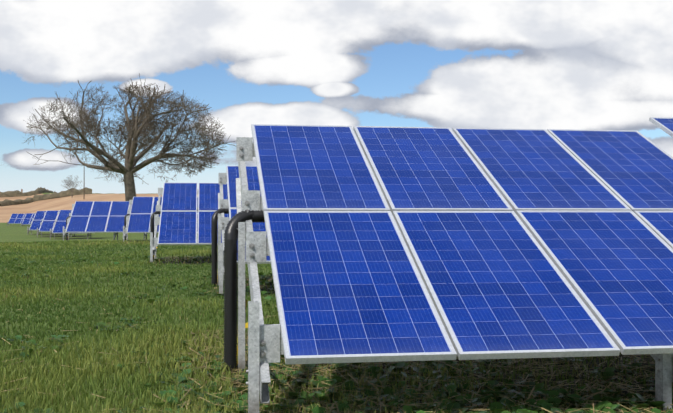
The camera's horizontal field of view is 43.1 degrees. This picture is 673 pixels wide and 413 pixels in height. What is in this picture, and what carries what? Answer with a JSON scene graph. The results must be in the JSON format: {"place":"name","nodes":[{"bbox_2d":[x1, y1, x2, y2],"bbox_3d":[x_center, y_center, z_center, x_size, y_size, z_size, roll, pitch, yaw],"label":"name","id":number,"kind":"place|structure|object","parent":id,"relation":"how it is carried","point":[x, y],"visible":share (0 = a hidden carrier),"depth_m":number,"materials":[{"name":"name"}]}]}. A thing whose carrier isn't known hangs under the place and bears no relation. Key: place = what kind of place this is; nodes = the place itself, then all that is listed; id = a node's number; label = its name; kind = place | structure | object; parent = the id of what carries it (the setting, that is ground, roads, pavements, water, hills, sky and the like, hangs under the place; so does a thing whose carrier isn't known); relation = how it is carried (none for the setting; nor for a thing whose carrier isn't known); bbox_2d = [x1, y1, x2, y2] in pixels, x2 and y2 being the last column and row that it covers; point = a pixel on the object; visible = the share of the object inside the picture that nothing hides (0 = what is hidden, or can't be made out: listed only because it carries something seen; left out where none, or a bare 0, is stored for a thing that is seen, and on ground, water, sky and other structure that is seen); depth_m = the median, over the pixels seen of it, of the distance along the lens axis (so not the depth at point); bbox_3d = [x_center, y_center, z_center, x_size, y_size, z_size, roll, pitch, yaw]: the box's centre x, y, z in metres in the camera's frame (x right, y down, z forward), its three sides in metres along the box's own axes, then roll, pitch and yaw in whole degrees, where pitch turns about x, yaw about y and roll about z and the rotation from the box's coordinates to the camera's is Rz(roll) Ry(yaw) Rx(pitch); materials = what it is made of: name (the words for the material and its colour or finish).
{"place":"outdoors","nodes":[
{"label":"outdoors","id":0,"kind":"place"},
{"bbox_2d":[0,193,672,412],"bbox_3d":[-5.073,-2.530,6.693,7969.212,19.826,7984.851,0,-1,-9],"label":"grass","id":1,"kind":"structure","parent":0,"point":[15,233],"depth_m":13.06,"materials":[{"name":"plant"}]},
{"bbox_2d":[7,214,25,225],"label":"solar panel","id":2,"kind":"object","parent":1,"relation":"on","point":[16,218],"visible":0.5,"depth_m":147.62,"materials":[{"name":"glass"}]},
{"bbox_2d":[0,187,54,197],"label":"field hedge","id":3,"kind":"object","parent":1,"relation":"on","point":[37,191],"depth_m":298.42,"materials":[{"name":"green plant"}]},
{"bbox_2d":[21,213,34,226],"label":"solar panel","id":4,"kind":"object","parent":1,"relation":"on","point":[27,219],"visible":0.38,"depth_m":132.78,"materials":[{"name":"glass"}]},
{"bbox_2d":[27,211,58,234],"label":"solar panel","id":5,"kind":"object","parent":1,"relation":"on","point":[36,221],"visible":0.25,"depth_m":76.63,"materials":[{"name":"glass"}]},
{"bbox_2d":[0,187,91,205],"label":"field hedge","id":6,"kind":"object","parent":1,"relation":"on","point":[6,202],"depth_m":261.28,"materials":[{"name":"plant"}]},
{"bbox_2d":[37,210,74,236],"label":"solar panel","id":7,"kind":"object","parent":1,"relation":"on","point":[48,220],"visible":0.4,"depth_m":70.12,"materials":[{"name":"glass"}]},
{"bbox_2d":[50,210,90,238],"bbox_3d":[-19.477,1.353,63.805,3.269,2.225,3.568,0,-1,-9],"label":"solar panel","id":8,"kind":"object","parent":1,"relation":"on","point":[59,223],"visible":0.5,"depth_m":63.43,"materials":[{"name":"glass"}]},
{"bbox_2d":[61,176,82,197],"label":"tree","id":9,"kind":"object","parent":1,"relation":"on","point":[72,183],"visible":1,"depth_m":251.26,"materials":[{"name":"grey plant"}]},
{"bbox_2d":[63,201,131,240],"bbox_3d":[-12.727,0.799,47.155,4.393,2.244,3.569,0,-1,-9],"label":"solar panel","id":10,"kind":"object","parent":1,"relation":"on","point":[80,217],"visible":0.9,"depth_m":46.96,"materials":[{"name":"glass"}]},
{"bbox_2d":[0,161,253,198],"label":"telegraph pole","id":11,"kind":"object","parent":1,"relation":"on","point":[84,173],"visible":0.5,"depth_m":233.60,"materials":[{"name":"brown wood"}]},
{"bbox_2d":[23,73,234,200],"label":"oak tree","id":12,"kind":"object","parent":1,"relation":"on","point":[135,127],"visible":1,"depth_m":88.81,"materials":[{"name":"brown plant"}]},
{"bbox_2d":[123,197,197,240],"bbox_3d":[-7.942,0.606,40.818,4.393,2.222,3.566,0,-1,-9],"label":"solar panel","id":13,"kind":"object","parent":1,"relation":"on","point":[141,210],"visible":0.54,"depth_m":40.59,"materials":[{"name":"glass"}]},
{"bbox_2d":[150,183,228,261],"bbox_3d":[-2.974,0.419,23.781,4.393,2.286,3.571,0,-1,-9],"label":"solar panel","id":14,"kind":"object","parent":1,"relation":"on","point":[177,210],"visible":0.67,"depth_m":23.51,"materials":[{"name":"glass"}]},
{"bbox_2d":[211,166,270,294],"bbox_3d":[-0.013,0.320,15.186,4.393,2.278,3.568,0,-1,-9],"label":"solar panel","id":15,"kind":"object","parent":1,"relation":"on","point":[228,206],"visible":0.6,"depth_m":15.08,"materials":[{"name":"metal"}]},
{"bbox_2d":[0,255,672,412],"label":"broadleaf weeds","id":16,"kind":"object","parent":1,"relation":"on","point":[542,403],"visible":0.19,"depth_m":5.82,"materials":[{"name":"green plant"}]},
{"bbox_2d":[0,291,672,412],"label":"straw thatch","id":17,"kind":"object","parent":1,"relation":"on","point":[588,387],"visible":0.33,"depth_m":6.11,"materials":[{"name":"leaves"}]},
{"bbox_2d":[223,124,672,412],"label":"solar panel","id":18,"kind":"object","parent":1,"relation":"on","point":[385,244],"visible":0.96,"depth_m":6.29,"materials":[{"name":"glass"}]},
{"bbox_2d":[649,117,672,136],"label":"solar panel","id":19,"kind":"object","parent":1,"relation":"on","point":[665,124],"visible":1,"depth_m":8.87,"materials":[{"name":"glass"}]},
{"bbox_2d":[0,0,672,193],"label":"sky","id":20,"kind":"structure","parent":0,"point":[504,64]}
]}

